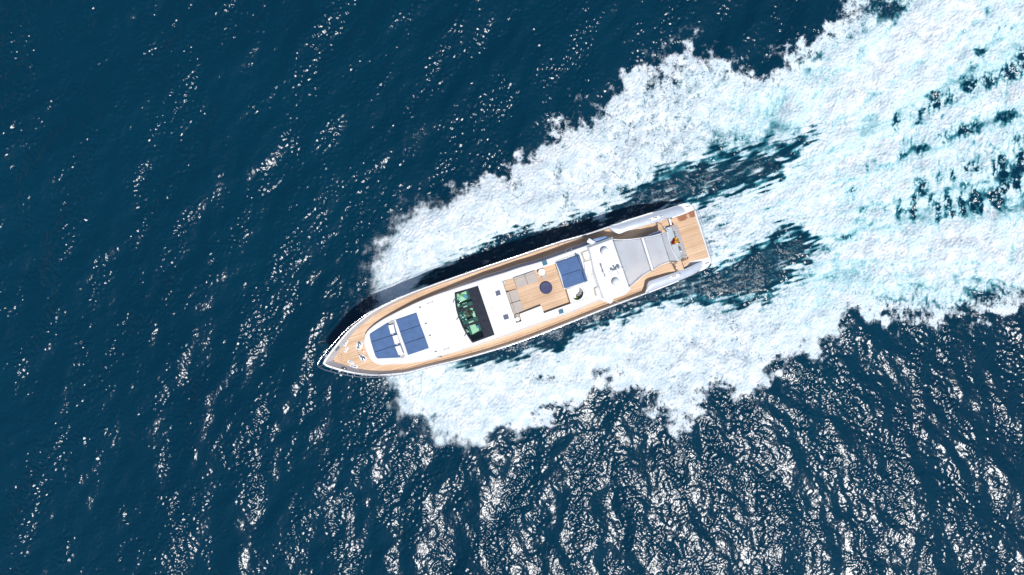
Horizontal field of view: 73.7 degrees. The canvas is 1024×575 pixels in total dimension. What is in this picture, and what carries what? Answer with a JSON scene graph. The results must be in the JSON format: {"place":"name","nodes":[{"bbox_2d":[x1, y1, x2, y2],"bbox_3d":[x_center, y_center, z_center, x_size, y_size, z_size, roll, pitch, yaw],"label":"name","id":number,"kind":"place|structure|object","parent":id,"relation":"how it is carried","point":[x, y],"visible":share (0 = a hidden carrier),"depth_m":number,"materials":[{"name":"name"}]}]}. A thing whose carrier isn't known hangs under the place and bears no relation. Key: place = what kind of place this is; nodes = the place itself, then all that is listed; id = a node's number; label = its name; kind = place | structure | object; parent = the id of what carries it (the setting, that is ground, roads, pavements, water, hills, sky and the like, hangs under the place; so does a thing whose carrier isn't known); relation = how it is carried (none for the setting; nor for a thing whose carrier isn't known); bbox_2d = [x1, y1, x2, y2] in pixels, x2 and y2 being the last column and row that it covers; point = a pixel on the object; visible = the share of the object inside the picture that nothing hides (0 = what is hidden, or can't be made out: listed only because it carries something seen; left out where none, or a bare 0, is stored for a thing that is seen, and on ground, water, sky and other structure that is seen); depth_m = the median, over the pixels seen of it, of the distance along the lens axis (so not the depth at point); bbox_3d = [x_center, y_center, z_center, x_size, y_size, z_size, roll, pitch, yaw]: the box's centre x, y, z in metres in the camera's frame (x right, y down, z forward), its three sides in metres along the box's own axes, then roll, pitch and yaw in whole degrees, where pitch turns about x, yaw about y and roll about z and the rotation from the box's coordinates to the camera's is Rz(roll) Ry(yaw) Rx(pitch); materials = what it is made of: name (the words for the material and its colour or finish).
{"place":"outdoors","nodes":[
{"label":"outdoors","id":0,"kind":"place"},
{"bbox_2d":[0,0,1023,574],"bbox_3d":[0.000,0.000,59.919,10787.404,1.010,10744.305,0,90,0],"label":"water","id":1,"kind":"structure","parent":0,"point":[202,202],"depth_m":60.00,"materials":[{"name":"liquid"}]},
{"bbox_2d":[317,203,712,377],"bbox_3d":[0.546,0.940,57.540,34.521,6.920,6.936,-19,90,0],"label":"motor yacht","id":2,"kind":"object","parent":1,"relation":"on","point":[452,332],"visible":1,"depth_m":56.22,"materials":[{"name":"white paint"}]},
{"bbox_2d":[370,323,396,341],"bbox_3d":[-10.685,3.613,56.154,2.294,0.206,1.053,-18,90,0],"label":"sunbed cushion","id":3,"kind":"object","parent":2,"relation":"on","point":[381,332],"visible":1,"depth_m":56.10,"materials":[{"name":"blue fabric"}]},
{"bbox_2d":[388,324,394,334],"bbox_3d":[-9.835,3.443,56.001,0.448,0.135,0.819,-15,90,0],"label":"headrest","id":4,"kind":"object","parent":3,"relation":"on","point":[391,328],"visible":1,"depth_m":55.95,"materials":[{"name":"white fabric"}]},
{"bbox_2d":[371,334,399,351],"bbox_3d":[-10.396,4.542,56.155,2.300,0.205,0.849,-18,90,0],"label":"sunbed cushion","id":5,"kind":"object","parent":2,"relation":"on","point":[382,343],"visible":1,"depth_m":56.10,"materials":[{"name":"blue fabric"}]},
{"bbox_2d":[393,335,399,344],"bbox_3d":[-9.491,4.296,55.998,0.446,0.133,0.815,-15,90,0],"label":"headrest","id":6,"kind":"object","parent":5,"relation":"on","point":[396,339],"visible":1,"depth_m":55.95,"materials":[{"name":"white fabric"}]},
{"bbox_2d":[374,344,403,358],"bbox_3d":[-10.072,5.476,56.154,2.332,0.207,1.070,-18,90,0],"label":"sunbed cushion","id":7,"kind":"object","parent":2,"relation":"on","point":[390,352],"visible":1,"depth_m":56.10,"materials":[{"name":"blue fabric"}]},
{"bbox_2d":[395,345,402,355],"bbox_3d":[-9.247,5.175,56.000,0.448,0.134,0.872,-21,90,0],"label":"headrest","id":8,"kind":"object","parent":7,"relation":"on","point":[399,350],"visible":1,"depth_m":55.95,"materials":[{"name":"white fabric"}]},
{"bbox_2d":[396,313,419,330],"bbox_3d":[-8.528,2.857,56.055,1.813,0.211,1.021,-19,90,0],"label":"sunbed cushion","id":9,"kind":"object","parent":2,"relation":"on","point":[407,322],"visible":1,"depth_m":55.99,"materials":[{"name":"blue fabric"}]},
{"bbox_2d":[400,325,424,342],"bbox_3d":[-8.177,3.837,56.053,1.826,0.212,1.013,-19,90,0],"label":"sunbed cushion","id":10,"kind":"object","parent":2,"relation":"on","point":[411,334],"visible":1,"depth_m":55.99,"materials":[{"name":"blue fabric"}]},
{"bbox_2d":[404,337,428,354],"bbox_3d":[-7.837,4.803,56.052,1.809,0.211,0.978,-19,90,0],"label":"sunbed cushion","id":11,"kind":"object","parent":2,"relation":"on","point":[417,345],"visible":1,"depth_m":55.99,"materials":[{"name":"blue fabric"}]},
{"bbox_2d":[506,289,519,302],"bbox_3d":[0.101,0.696,55.615,0.902,0.410,0.949,-18,90,0],"label":"sofa module","id":12,"kind":"object","parent":2,"relation":"on","point":[514,295],"visible":1,"depth_m":55.63,"materials":[{"name":"beige fabric"}]},
{"bbox_2d":[510,300,523,313],"bbox_3d":[0.443,1.591,55.615,0.953,0.410,0.930,-18,90,0],"label":"sofa module","id":13,"kind":"object","parent":2,"relation":"on","point":[517,306],"visible":1,"depth_m":55.63,"materials":[{"name":"beige fabric"}]},
{"bbox_2d":[513,274,527,287],"bbox_3d":[0.690,-0.515,55.615,0.980,0.410,0.927,-19,90,0],"label":"sofa module","id":14,"kind":"object","parent":2,"relation":"on","point":[520,281],"visible":1,"depth_m":55.63,"materials":[{"name":"beige fabric"}]},
{"bbox_2d":[525,270,537,283],"bbox_3d":[1.587,-0.809,55.615,0.904,0.410,0.948,-20,90,0],"label":"sofa module","id":15,"kind":"object","parent":2,"relation":"on","point":[531,276],"visible":1,"depth_m":55.63,"materials":[{"name":"beige fabric"}]},
{"bbox_2d":[467,237,609,282],"bbox_3d":[1.949,-2.201,56.189,12.885,1.130,0.297,-18,90,0],"label":"side window","id":16,"kind":"structure","parent":2,"relation":"in","point":[581,245],"depth_m":56.16,"materials":[{"name":"black glass"}]},
{"bbox_2d":[538,269,544,275],"bbox_3d":[2.412,-1.244,55.580,0.570,0.500,0.570,0,90,0],"label":"side table","id":17,"kind":"object","parent":2,"relation":"on","point":[541,272],"visible":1,"depth_m":55.33,"materials":[{"name":"white plastic"}]},
{"bbox_2d":[540,281,551,293],"bbox_3d":[2.781,0.021,55.745,1.030,0.170,1.030,0,90,0],"label":"round pouf","id":18,"kind":"object","parent":2,"relation":"on","point":[545,287],"visible":1,"depth_m":55.67,"materials":[{"name":"blue fabric"}]},
{"bbox_2d":[556,256,580,275],"bbox_3d":[4.570,-1.746,55.220,1.731,0.120,1.104,-19,90,0],"label":"sunbed cushion","id":19,"kind":"object","parent":2,"relation":"on","point":[569,265],"visible":1,"depth_m":55.16,"materials":[{"name":"blue fabric"}]},
{"bbox_2d":[562,269,584,287],"bbox_3d":[4.924,-0.702,55.220,1.736,0.120,1.061,-19,90,0],"label":"sunbed cushion","id":20,"kind":"object","parent":2,"relation":"on","point":[572,278],"visible":1,"depth_m":55.16,"materials":[{"name":"blue fabric"}]},
{"bbox_2d":[577,255,582,268],"bbox_3d":[5.522,-2.081,55.130,0.222,0.220,1.163,-19,90,0],"label":"bolster","id":21,"kind":"object","parent":2,"relation":"on","point":[580,261],"visible":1,"depth_m":55.03,"materials":[{"name":"blue fabric"}]},
{"bbox_2d":[582,269,587,281],"bbox_3d":[5.857,-0.990,55.130,0.216,0.220,1.073,-19,90,0],"label":"bolster","id":22,"kind":"object","parent":2,"relation":"on","point":[584,275],"visible":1,"depth_m":55.02,"materials":[{"name":"blue fabric"}]},
{"bbox_2d":[593,236,607,241],"bbox_3d":[7.242,-3.914,55.800,1.247,0.300,0.401,-15,90,0],"label":"wing window","id":23,"kind":"structure","parent":2,"relation":"in","point":[604,237],"depth_m":55.65,"materials":[{"name":"blue glass"}]},
{"bbox_2d":[613,237,651,287],"bbox_3d":[9.866,-2.303,55.260,2.267,0.295,4.177,-19,90,0],"label":"sun awning","id":24,"kind":"object","parent":2,"relation":"attached to","point":[633,258],"visible":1,"depth_m":55.29,"materials":[{"name":"grey fabric"}]},
{"bbox_2d":[641,231,677,269],"bbox_3d":[11.970,-3.075,55.495,2.379,0.310,2.823,-20,90,0],"label":"sun awning","id":25,"kind":"object","parent":2,"relation":"attached to","point":[658,250],"visible":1,"depth_m":55.53,"materials":[{"name":"grey fabric"}]},
{"bbox_2d":[672,237,679,243],"bbox_3d":[13.591,-3.916,57.067,0.750,0.233,0.521,-12,90,0],"label":"flag","id":26,"kind":"object","parent":2,"relation":"on","point":[675,240],"visible":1,"depth_m":57.02,"materials":[{"name":"yellow fabric"}]},
{"bbox_2d":[671,225,686,257],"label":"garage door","id":27,"kind":"structure","parent":2,"relation":"in","point":[675,228],"depth_m":57.29,"materials":[{"name":"white"}]},
{"bbox_2d":[350,0,1023,454],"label":"wake foam","id":28,"kind":"object","parent":1,"relation":"on","point":[920,102],"visible":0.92,"depth_m":59.94,"materials":[{"name":"liquid"}]},
{"bbox_2d":[356,19,945,457],"bbox_3d":[13.386,-2.518,59.414,56.630,2.037,30.438,-24,90,0],"label":"spray","id":29,"kind":"object","parent":28,"relation":"on","point":[490,385],"visible":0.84,"depth_m":59.65,"materials":[{"name":"white liquid"}]}
]}

